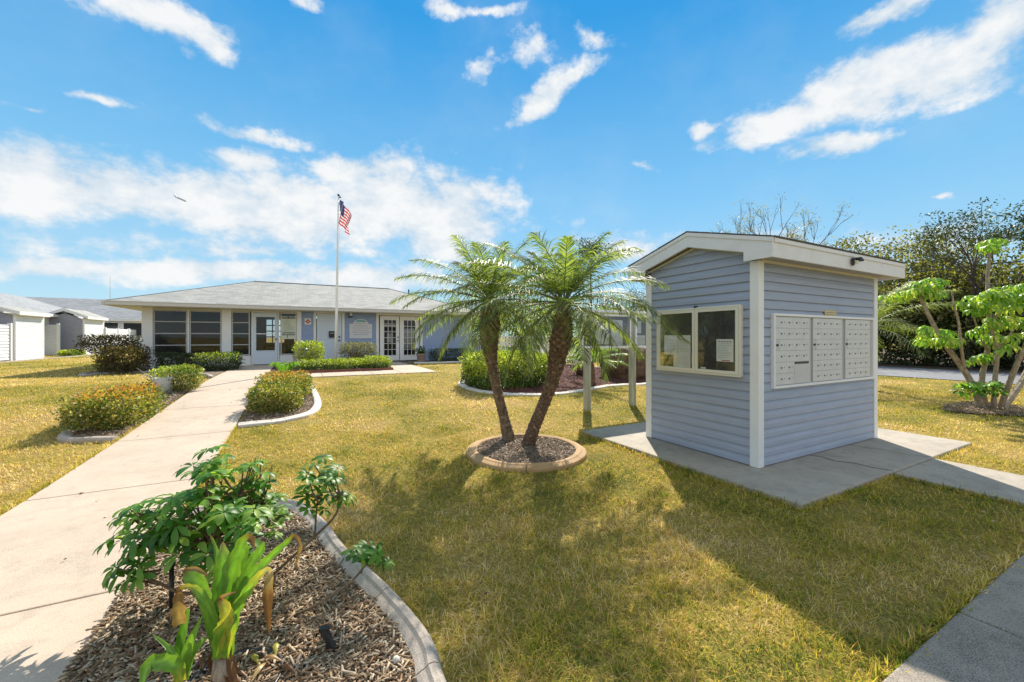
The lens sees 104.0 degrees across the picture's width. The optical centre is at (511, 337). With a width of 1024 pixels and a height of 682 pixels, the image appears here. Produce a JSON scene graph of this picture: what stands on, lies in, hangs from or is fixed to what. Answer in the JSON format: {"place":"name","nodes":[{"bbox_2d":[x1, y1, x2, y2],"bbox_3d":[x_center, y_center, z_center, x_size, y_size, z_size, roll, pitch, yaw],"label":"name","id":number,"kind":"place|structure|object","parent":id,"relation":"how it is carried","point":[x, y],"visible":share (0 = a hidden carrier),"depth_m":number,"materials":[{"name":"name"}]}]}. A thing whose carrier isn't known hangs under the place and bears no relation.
{"place":"outdoors","nodes":[
{"label":"outdoors","id":0,"kind":"place"},
{"bbox_2d":[0,365,273,681],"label":"path","id":1,"kind":"structure","parent":0,"point":[54,604],"depth_m":3.02,"materials":[{"name":"concrete"}]},
{"bbox_2d":[269,362,436,377],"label":"cross path","id":2,"kind":"structure","parent":0,"point":[400,368],"depth_m":12.83,"materials":[{"name":"concrete"}]},
{"bbox_2d":[0,338,1023,681],"bbox_3d":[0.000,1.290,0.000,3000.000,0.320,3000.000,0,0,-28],"label":"ground","id":3,"kind":"structure","parent":0,"point":[420,506],"depth_m":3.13,"materials":[{"name":"green plant"}]},
{"bbox_2d":[0,323,12,360],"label":"garage door","id":4,"kind":"structure","parent":3,"relation":"on","point":[6,342],"depth_m":18.85,"materials":[{"name":"white metal"}]},
{"bbox_2d":[0,305,49,360],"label":"shed","id":5,"kind":"structure","parent":3,"relation":"on","point":[28,333],"depth_m":20.05,"materials":[{"name":"white plastic"}]},
{"bbox_2d":[0,293,89,324],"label":"cottage","id":6,"kind":"structure","parent":3,"relation":"on","point":[20,302],"depth_m":25.51,"materials":[{"name":"white plastic"}]},
{"bbox_2d":[0,354,97,362],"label":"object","id":7,"kind":"object","parent":3,"relation":"on","point":[44,358],"visible":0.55,"depth_m":20.24,"materials":[{"name":"grey concrete"}]},
{"bbox_2d":[44,323,59,355],"bbox_3d":[-28.415,0.165,24.526,0.980,2.030,0.130,0,0,-28],"label":"vinyl fence","id":8,"kind":"object","parent":3,"relation":"on","point":[51,339],"visible":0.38,"depth_m":24.59,"materials":[{"name":"white plastic"}]},
{"bbox_2d":[56,349,86,356],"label":"shrub","id":9,"kind":"object","parent":3,"relation":"on","point":[66,352],"visible":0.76,"depth_m":23.58,"materials":[{"name":"green plant"}]},
{"bbox_2d":[49,308,107,353],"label":"shed","id":10,"kind":"structure","parent":3,"relation":"on","point":[72,328],"depth_m":25.72,"materials":[{"name":"white plastic"}]},
{"bbox_2d":[26,297,141,347],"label":"cottage","id":11,"kind":"structure","parent":3,"relation":"on","point":[122,318],"depth_m":33.95,"materials":[{"name":"white plastic"}]},
{"bbox_2d":[104,322,118,328],"bbox_3d":[-33.608,-0.660,33.068,1.700,1.220,0.050,0,0,-28],"label":"window","id":12,"kind":"structure","parent":11,"relation":"in","point":[110,325],"depth_m":33.24,"materials":[{"name":"black glass"}]},
{"bbox_2d":[122,322,141,336],"bbox_3d":[-31.931,-0.660,33.960,1.700,1.220,0.050,0,0,-28],"label":"window","id":13,"kind":"structure","parent":11,"relation":"in","point":[137,326],"depth_m":33.92,"materials":[{"name":"black glass"}]},
{"bbox_2d":[104,327,135,345],"bbox_3d":[-31.680,0.240,33.498,0.130,1.880,11.230,0,0,-28],"label":"vinyl fence","id":14,"kind":"object","parent":3,"relation":"on","point":[117,331],"visible":0.25,"depth_m":30.79,"materials":[{"name":"white plastic"}]},
{"bbox_2d":[57,382,191,443],"bbox_3d":[-6.849,1.230,7.372,0.979,0.297,5.310,0,0,-28],"label":"bed edging","id":15,"kind":"object","parent":3,"relation":"on","point":[65,436],"visible":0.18,"depth_m":5.20,"materials":[{"name":"grey concrete"}]},
{"bbox_2d":[71,386,189,436],"bbox_3d":[-6.837,1.240,7.383,0.861,0.221,5.174,0,0,-28],"label":"mulch bed","id":16,"kind":"object","parent":3,"relation":"on","point":[121,429],"visible":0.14,"depth_m":5.71,"materials":[{"name":"brown wood"}]},
{"bbox_2d":[49,382,168,430],"bbox_3d":[-6.149,1.050,6.233,1.009,0.618,2.033,0,0,-28],"label":"bush","id":17,"kind":"object","parent":16,"relation":"on","point":[141,401],"visible":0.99,"depth_m":5.76,"materials":[{"name":"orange plant"}]},
{"bbox_2d":[137,367,180,392],"bbox_3d":[-7.397,0.891,8.446,0.660,0.603,0.976,0,0,-10],"label":"bucket","id":18,"kind":"object","parent":16,"relation":"on","point":[167,385],"visible":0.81,"depth_m":8.33,"materials":[{"name":"white plastic"}]},
{"bbox_2d":[144,363,205,392],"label":"bush","id":19,"kind":"object","parent":16,"relation":"on","point":[193,379],"visible":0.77,"depth_m":8.72,"materials":[{"name":"green plant"}]},
{"bbox_2d":[78,371,212,378],"bbox_3d":[-10.588,1.097,11.913,4.919,0.082,1.353,0,0,7],"label":"bed edging","id":20,"kind":"object","parent":3,"relation":"on","point":[105,373],"visible":0.57,"depth_m":11.91,"materials":[{"name":"grey concrete"}]},
{"bbox_2d":[88,367,231,376],"bbox_3d":[-11.170,1.111,12.338,3.860,0.002,5.124,0,0,-28],"label":"garden bed","id":21,"kind":"object","parent":3,"relation":"on","point":[214,373],"depth_m":12.93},
{"bbox_2d":[71,333,143,371],"bbox_3d":[-12.830,0.510,12.769,1.662,1.291,1.097,0,0,-28],"label":"shrub","id":22,"kind":"object","parent":21,"relation":"on","point":[111,338],"visible":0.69,"depth_m":12.57,"materials":[{"name":"brown plant"}]},
{"bbox_2d":[90,344,154,374],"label":"shrub","id":23,"kind":"object","parent":21,"relation":"on","point":[139,359],"visible":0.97,"depth_m":12.36,"materials":[{"name":"brown plant"}]},
{"bbox_2d":[153,352,181,369],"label":"hedge","id":24,"kind":"object","parent":21,"relation":"on","point":[163,362],"visible":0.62,"depth_m":13.57,"materials":[{"name":"green plant"}]},
{"bbox_2d":[178,351,197,367],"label":"hedge","id":25,"kind":"object","parent":21,"relation":"on","point":[184,357],"visible":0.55,"depth_m":13.66,"materials":[{"name":"green plant"}]},
{"bbox_2d":[188,351,245,371],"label":"hedge","id":26,"kind":"object","parent":21,"relation":"on","point":[201,362],"visible":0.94,"depth_m":13.32,"materials":[{"name":"green plant"}]},
{"bbox_2d":[54,506,416,681],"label":"mulch bed","id":27,"kind":"object","parent":3,"relation":"on","point":[304,665],"visible":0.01,"depth_m":1.90,"materials":[{"name":"brown wood"}]},
{"bbox_2d":[169,561,175,610],"bbox_3d":[-1.762,1.324,2.070,0.032,0.312,0.034,0,0,-28],"label":"black pipe","id":28,"kind":"object","parent":27,"relation":"on","point":[171,580],"visible":0.39,"depth_m":2.06,"materials":[{"name":"plastic"}]},
{"bbox_2d":[139,609,209,681],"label":"plant","id":29,"kind":"object","parent":27,"relation":"on","point":[176,661],"visible":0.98,"depth_m":1.53,"materials":[{"name":"green plant"}]},
{"bbox_2d":[92,444,293,595],"bbox_3d":[-1.714,1.044,2.148,0.938,0.838,0.698,0,0,-13],"label":"umbrella shrub","id":30,"kind":"object","parent":27,"relation":"on","point":[216,519],"visible":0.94,"depth_m":2.02,"materials":[{"name":"green plant"}]},
{"bbox_2d":[128,630,295,681],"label":"dry leaves","id":31,"kind":"object","parent":27,"relation":"on","point":[201,660],"visible":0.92,"depth_m":1.71,"materials":[{"name":"brown plant"}]},
{"bbox_2d":[170,533,302,681],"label":"potted lily","id":32,"kind":"object","parent":27,"relation":"on","point":[238,574],"visible":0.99,"depth_m":1.60,"materials":[{"name":"green plant"}]},
{"bbox_2d":[273,454,356,573],"bbox_3d":[-1.175,1.071,2.391,0.514,0.771,0.289,0,0,30],"label":"umbrella shrub","id":33,"kind":"object","parent":27,"relation":"on","point":[326,478],"visible":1,"depth_m":2.34,"materials":[{"name":"green plant"}]},
{"bbox_2d":[319,625,336,651],"bbox_3d":[-0.824,1.385,1.812,0.110,0.130,0.034,0,0,15],"label":"ground stake","id":34,"kind":"object","parent":27,"relation":"on","point":[326,635],"visible":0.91,"depth_m":1.81,"materials":[{"name":"black plastic"}]},
{"bbox_2d":[293,540,394,616],"bbox_3d":[-0.919,1.264,2.109,0.604,0.387,0.215,0,0,4],"label":"umbrella shrub","id":35,"kind":"object","parent":27,"relation":"on","point":[369,555],"visible":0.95,"depth_m":2.05,"materials":[{"name":"green plant"}]},
{"bbox_2d":[240,394,313,421],"bbox_3d":[-4.812,1.237,8.511,1.135,0.212,4.940,0,0,-28],"label":"mulch bed","id":36,"kind":"object","parent":3,"relation":"on","point":[271,415],"visible":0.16,"depth_m":6.80,"materials":[{"name":"brown wood"}]},
{"bbox_2d":[244,380,305,415],"bbox_3d":[-4.242,1.078,7.193,0.966,0.563,1.146,0,0,-28],"label":"bush","id":37,"kind":"object","parent":36,"relation":"on","point":[264,396],"visible":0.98,"depth_m":6.93,"materials":[{"name":"green plant"}]},
{"bbox_2d":[253,369,315,397],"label":"bush","id":38,"kind":"object","parent":36,"relation":"on","point":[303,378],"visible":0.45,"depth_m":8.31,"materials":[{"name":"orange plant"}]},
{"bbox_2d":[269,347,300,377],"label":"shrub","id":39,"kind":"object","parent":36,"relation":"on","point":[284,366],"visible":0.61,"depth_m":9.41,"materials":[{"name":"green plant"}]},
{"bbox_2d":[238,386,320,427],"bbox_3d":[-4.788,1.231,8.523,1.221,0.282,5.075,0,0,-28],"label":"bed edging","id":40,"kind":"object","parent":3,"relation":"on","point":[315,408],"visible":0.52,"depth_m":6.52,"materials":[{"name":"white concrete"}]},
{"bbox_2d":[101,281,480,367],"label":"clubhouse","id":41,"kind":"structure","parent":3,"relation":"on","point":[225,318],"depth_m":17.37,"materials":[{"name":"white paint"}]},
{"bbox_2d":[153,309,187,356],"bbox_3d":[-12.489,-0.138,14.637,0.980,1.725,0.045,0,0,-28],"label":"window","id":42,"kind":"structure","parent":41,"relation":"in","point":[154,310],"depth_m":14.61,"materials":[{"name":"grey metal"}]},
{"bbox_2d":[189,310,221,355],"bbox_3d":[-11.574,-0.138,15.124,0.990,1.725,0.045,0,0,-28],"label":"window","id":43,"kind":"structure","parent":41,"relation":"in","point":[190,311],"depth_m":15.09,"materials":[{"name":"grey metal"}]},
{"bbox_2d":[231,311,249,355],"bbox_3d":[-10.601,-0.138,15.642,0.611,1.725,0.045,0,0,-28],"label":"window","id":44,"kind":"structure","parent":41,"relation":"in","point":[232,312],"depth_m":15.58,"materials":[{"name":"grey metal"}]},
{"bbox_2d":[253,313,277,363],"bbox_3d":[-9.863,0.052,15.994,0.853,2.055,0.115,0,0,-28],"label":"storm door","id":45,"kind":"structure","parent":41,"relation":"in","point":[260,356],"depth_m":16.01,"materials":[{"name":"paint"}]},
{"bbox_2d":[280,313,296,354],"bbox_3d":[-9.164,-0.138,16.406,0.587,1.725,0.045,0,0,-28],"label":"window","id":46,"kind":"structure","parent":41,"relation":"in","point":[280,313],"depth_m":16.27,"materials":[{"name":"grey metal"}]},
{"bbox_2d":[317,313,341,359],"bbox_3d":[-7.799,0.048,17.082,0.961,2.104,0.133,0,0,-28],"label":"entry door","id":47,"kind":"structure","parent":41,"relation":"in","point":[325,322],"depth_m":17.08,"materials":[{"name":"paint"}]},
{"bbox_2d":[380,316,398,360],"bbox_3d":[-5.582,0.051,18.270,0.859,2.038,0.115,0,0,-28],"label":"french door","id":48,"kind":"structure","parent":41,"relation":"in","point":[393,357],"depth_m":18.28,"materials":[{"name":"white wood"}]},
{"bbox_2d":[400,316,418,359],"bbox_3d":[-4.803,0.049,18.717,0.878,2.042,0.057,0,0,-28],"label":"french door","id":49,"kind":"structure","parent":41,"relation":"in","point":[409,318],"depth_m":18.66,"materials":[{"name":"white wood"}]},
{"bbox_2d":[190,499,445,681],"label":"bed edging","id":50,"kind":"object","parent":3,"relation":"on","point":[420,645],"visible":0.55,"depth_m":2.07,"materials":[{"name":"grey concrete"}]},
{"bbox_2d":[267,363,373,374],"bbox_3d":[-6.769,1.110,14.850,3.670,0.001,4.920,0,0,-28],"label":"garden bed","id":51,"kind":"object","parent":3,"relation":"on","point":[274,368],"depth_m":14.17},
{"bbox_2d":[292,339,325,363],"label":"shrub","id":52,"kind":"object","parent":51,"relation":"on","point":[313,352],"visible":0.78,"depth_m":14.28,"materials":[{"name":"green plant"}]},
{"bbox_2d":[293,357,372,370],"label":"hedge","id":53,"kind":"object","parent":51,"relation":"on","point":[353,363],"visible":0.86,"depth_m":12.92,"materials":[{"name":"green plant"}]},
{"bbox_2d":[273,366,392,372],"bbox_3d":[-5.930,1.080,13.303,3.620,0.100,1.340,0,0,-28],"label":"board edging","id":54,"kind":"object","parent":51,"relation":"on","point":[344,370],"visible":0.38,"depth_m":12.88,"materials":[{"name":"red wood"}]},
{"bbox_2d":[339,340,379,359],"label":"shrub","id":55,"kind":"object","parent":51,"relation":"on","point":[352,353],"visible":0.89,"depth_m":15.48,"materials":[{"name":"green plant"}]},
{"bbox_2d":[359,355,392,367],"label":"hedge","id":56,"kind":"object","parent":51,"relation":"on","point":[384,363],"visible":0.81,"depth_m":13.62,"materials":[{"name":"green plant"}]},
{"bbox_2d":[334,194,340,367],"bbox_3d":[-6.243,-1.944,14.301,0.234,6.349,0.096,0,0,-3],"label":"flagpole","id":57,"kind":"object","parent":3,"relation":"on","point":[336,300],"visible":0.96,"depth_m":14.27,"materials":[{"name":"white metal"}]},
{"bbox_2d":[339,200,351,234],"bbox_3d":[-5.978,-4.293,14.277,0.439,1.280,0.245,0,0,-5],"label":"flag","id":58,"kind":"object","parent":57,"relation":"attached to","point":[345,217],"visible":1,"depth_m":14.31,"materials":[{"name":"multicoloured fabric"}]},
{"bbox_2d":[403,360,458,362],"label":"hedge bed mulch","id":59,"kind":"object","parent":3,"relation":"on","point":[425,361],"visible":0.26,"depth_m":18.24,"materials":[{"name":"brown soil"}]},
{"bbox_2d":[415,345,426,361],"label":"potted plant","id":60,"kind":"object","parent":59,"relation":"on","point":[421,354],"visible":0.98,"depth_m":17.67,"materials":[{"name":"green plant"}]},
{"bbox_2d":[427,348,472,361],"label":"hedge","id":61,"kind":"object","parent":59,"relation":"on","point":[446,354],"visible":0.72,"depth_m":18.49,"materials":[{"name":"green plant"}]},
{"bbox_2d":[414,361,460,363],"bbox_3d":[-2.713,1.097,17.702,3.241,0.082,0.408,0,0,-33],"label":"bed edging","id":62,"kind":"object","parent":3,"relation":"on","point":[437,362],"visible":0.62,"depth_m":17.20,"materials":[{"name":"white concrete"}]},
{"bbox_2d":[425,281,516,337],"bbox_3d":[-2.446,-1.347,27.032,7.355,5.427,6.637,0,0,18],"label":"garden tree","id":63,"kind":"object","parent":3,"relation":"on","point":[458,299],"visible":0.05,"depth_m":27.27,"materials":[{"name":"green plant"}]},
{"bbox_2d":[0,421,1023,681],"bbox_3d":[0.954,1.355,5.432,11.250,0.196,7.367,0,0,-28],"label":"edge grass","id":64,"kind":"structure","parent":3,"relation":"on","point":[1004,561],"depth_m":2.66,"materials":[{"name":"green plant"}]},
{"bbox_2d":[476,336,548,351],"bbox_3d":[0.062,0.515,22.231,5.490,1.270,0.080,0,0,-28],"label":"picket fence","id":65,"kind":"object","parent":3,"relation":"on","point":[517,340],"visible":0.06,"depth_m":22.08,"materials":[{"name":"white wood"}]},
{"bbox_2d":[466,433,586,472],"bbox_3d":[0.178,1.412,5.033,1.505,0.091,1.504,0,0,-28],"label":"round edging","id":66,"kind":"object","parent":3,"relation":"on","point":[578,456],"visible":0.83,"depth_m":4.49,"materials":[{"name":"concrete"}]},
{"bbox_2d":[499,295,554,350],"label":"garden tree","id":67,"kind":"object","parent":3,"relation":"on","point":[524,326],"visible":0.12,"depth_m":26.07,"materials":[{"name":"plant"}]},
{"bbox_2d":[477,435,577,464],"bbox_3d":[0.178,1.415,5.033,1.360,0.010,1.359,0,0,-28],"label":"palm mulch","id":68,"kind":"object","parent":3,"relation":"on","point":[521,450],"visible":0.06,"depth_m":5.00,"materials":[{"name":"brown wood"}]},
{"bbox_2d":[390,235,576,441],"bbox_3d":[-0.274,0.066,5.507,2.585,2.805,2.506,0,0,-28],"label":"pygmy palm","id":69,"kind":"object","parent":68,"relation":"on","point":[489,354],"visible":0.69,"depth_m":5.25,"materials":[{"name":"green plant"}]},
{"bbox_2d":[448,230,690,446],"bbox_3d":[0.595,0.154,4.704,2.701,2.685,2.536,0,0,-28],"label":"pygmy palm","id":70,"kind":"object","parent":68,"relation":"on","point":[573,269],"visible":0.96,"depth_m":4.55,"materials":[{"name":"green plant"}]},
{"bbox_2d":[46,387,1008,670],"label":"fallen leaves","id":71,"kind":"object","parent":3,"relation":"on","point":[576,527],"visible":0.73,"depth_m":3.23,"materials":[{"name":"brown plant"}]},
{"bbox_2d":[501,290,576,339],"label":"garden tree","id":72,"kind":"object","parent":3,"relation":"on","point":[530,315],"visible":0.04,"depth_m":30.87,"materials":[{"name":"green plant"}]},
{"bbox_2d":[458,375,645,395],"bbox_3d":[1.942,1.213,12.151,5.883,0.280,7.613,0,0,35],"label":"island edging","id":73,"kind":"object","parent":3,"relation":"on","point":[465,386],"visible":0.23,"depth_m":9.64,"materials":[{"name":"white concrete"}]},
{"bbox_2d":[464,364,645,392],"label":"red mulch","id":74,"kind":"object","parent":3,"relation":"on","point":[602,382],"visible":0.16,"depth_m":11.04,"materials":[{"name":"brown wood"}]},
{"bbox_2d":[458,349,547,389],"bbox_3d":[-0.147,0.820,10.501,2.384,1.017,1.705,0,0,-28],"label":"hedge","id":75,"kind":"object","parent":74,"relation":"in","point":[476,369],"visible":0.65,"depth_m":10.01,"materials":[{"name":"green plant"}]},
{"bbox_2d":[564,355,582,375],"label":"shrub","id":76,"kind":"object","parent":74,"relation":"on","point":[579,371],"visible":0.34,"depth_m":12.62,"materials":[{"name":"green plant"}]},
{"bbox_2d":[566,342,628,384],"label":"young palm","id":77,"kind":"object","parent":74,"relation":"on","point":[593,382],"visible":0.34,"depth_m":10.82,"materials":[{"name":"green plant"}]},
{"bbox_2d":[569,234,610,303],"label":"distant tree","id":78,"kind":"object","parent":3,"relation":"on","point":[588,245],"visible":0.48,"depth_m":39.60,"materials":[{"name":"green plant"}]},
{"bbox_2d":[574,309,645,410],"bbox_3d":[2.408,0.466,8.211,2.686,1.992,0.240,0,0,-28],"label":"notice board","id":79,"kind":"object","parent":3,"relation":"on","point":[639,333],"visible":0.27,"depth_m":8.08,"materials":[{"name":"white wood"}]},
{"bbox_2d":[601,347,645,378],"bbox_3d":[3.602,0.794,12.617,1.788,1.150,1.277,0,0,-28],"label":"boulder","id":80,"kind":"object","parent":3,"relation":"on","point":[620,371],"visible":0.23,"depth_m":12.03,"materials":[{"name":"brown stone"}]},
{"bbox_2d":[499,341,1023,372],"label":"roadside verge","id":81,"kind":"structure","parent":3,"relation":"on","point":[1002,370],"depth_m":19.61,"materials":[{"name":"green plant"}]},
{"bbox_2d":[597,286,645,314],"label":"woodland tree","id":82,"kind":"object","parent":81,"relation":"on","point":[636,292],"visible":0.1,"depth_m":44.98,"materials":[{"name":"green plant"}]},
{"bbox_2d":[712,194,808,241],"bbox_3d":[17.770,-4.400,29.600,7.330,11.744,5.928,0,0,31],"label":"bare tree","id":83,"kind":"object","parent":81,"relation":"on","point":[787,234],"visible":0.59,"depth_m":28.61,"materials":[{"name":"brown plant"}]},
{"bbox_2d":[727,198,862,249],"bbox_3d":[18.630,-3.673,28.470,8.699,10.306,5.635,0,0,9],"label":"bare tree","id":84,"kind":"object","parent":81,"relation":"on","point":[808,223],"visible":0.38,"depth_m":27.11,"materials":[{"name":"brown plant"}]},
{"bbox_2d":[822,231,912,283],"bbox_3d":[20.606,-2.514,25.451,8.381,8.175,8.340,0,0,-28],"label":"woodland tree","id":85,"kind":"object","parent":81,"relation":"on","point":[845,242],"visible":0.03,"depth_m":23.98,"materials":[{"name":"green plant"}]},
{"bbox_2d":[878,297,1004,367],"bbox_3d":[21.309,-0.281,20.747,4.812,3.866,6.614,0,0,-28],"label":"thicket","id":86,"kind":"object","parent":81,"relation":"on","point":[903,353],"visible":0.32,"depth_m":20.26,"materials":[{"name":"green plant"}]},
{"bbox_2d":[878,253,1009,366],"bbox_3d":[21.376,-1.466,21.016,8.584,6.097,7.261,0,0,-28],"label":"woodland tree","id":87,"kind":"object","parent":81,"relation":"on","point":[911,315],"visible":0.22,"depth_m":19.79,"materials":[{"name":"green plant"}]},
{"bbox_2d":[866,224,1022,361],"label":"woodland tree","id":88,"kind":"object","parent":81,"relation":"on","point":[910,255],"visible":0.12,"depth_m":21.99,"materials":[{"name":"green plant"}]},
{"bbox_2d":[884,240,1023,367],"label":"woodland tree","id":89,"kind":"object","parent":81,"relation":"on","point":[1018,278],"visible":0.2,"depth_m":18.49,"materials":[{"name":"bright green leaf"},{"name":"light brown bark"}]},
{"bbox_2d":[901,196,1023,367],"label":"open tree","id":90,"kind":"object","parent":81,"relation":"on","point":[973,283],"visible":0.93,"depth_m":17.65,"materials":[{"name":"green plant"}]},
{"bbox_2d":[934,278,1023,369],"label":"thicket","id":91,"kind":"object","parent":81,"relation":"on","point":[1014,355],"visible":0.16,"depth_m":17.89,"materials":[{"name":"green plant"}]},
{"bbox_2d":[989,200,1023,254],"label":"open tree","id":92,"kind":"object","parent":81,"relation":"on","point":[1019,217],"visible":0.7,"depth_m":16.20,"materials":[{"name":"green plant"}]},
{"bbox_2d":[581,422,971,509],"bbox_3d":[3.576,1.485,5.650,4.180,0.170,2.980,0,0,-28],"label":"mailbox pad","id":93,"kind":"object","parent":3,"relation":"on","point":[802,480],"visible":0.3,"depth_m":4.47,"materials":[{"name":"grey concrete"}]},
{"bbox_2d":[627,231,906,467],"bbox_3d":[3.564,0.050,5.601,3.190,2.696,2.095,0,0,-28],"label":"mailbox kiosk","id":94,"kind":"object","parent":93,"relation":"on","point":[776,361],"visible":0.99,"depth_m":4.78,"materials":[{"name":"blue plastic"}]},
{"bbox_2d":[878,281,965,361],"bbox_3d":[9.680,-0.120,11.354,4.332,3.135,4.345,0,0,25],"label":"feather palm","id":95,"kind":"object","parent":3,"relation":"on","point":[881,304],"visible":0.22,"depth_m":10.53,"materials":[{"name":"green plant"}]},
{"bbox_2d":[941,401,1023,415],"bbox_3d":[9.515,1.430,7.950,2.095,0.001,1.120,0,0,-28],"label":"tree mulch","id":96,"kind":"object","parent":3,"relation":"on","point":[986,413],"visible":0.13,"depth_m":7.59,"materials":[{"name":"brown wood"}]},
{"bbox_2d":[878,238,1023,407],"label":"umbrella tree","id":97,"kind":"object","parent":96,"relation":"on","point":[988,301],"visible":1,"depth_m":7.86,"materials":[{"name":"green plant"}]},
{"bbox_2d":[0,0,1023,337],"label":"sky","id":98,"kind":"structure","parent":0,"point":[645,123],"materials":[{"name":"blue"}]},
{"bbox_2d":[505,348,1021,383],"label":"road","id":99,"kind":"structure","parent":0,"point":[928,373],"depth_m":15.74,"materials":[{"name":"grey asphalt"}]},
{"bbox_2d":[588,260,1023,302],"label":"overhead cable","id":100,"kind":"object","parent":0,"point":[917,272],"visible":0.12,"depth_m":18.05,"materials":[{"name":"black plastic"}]},
{"bbox_2d":[882,554,1023,681],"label":"sidewalk","id":101,"kind":"structure","parent":0,"point":[982,640],"depth_m":1.85,"materials":[{"name":"concrete"}]},
{"bbox_2d":[894,459,1023,506],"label":"link path","id":102,"kind":"structure","parent":0,"point":[1002,485],"depth_m":4.00,"materials":[{"name":"grey concrete"}]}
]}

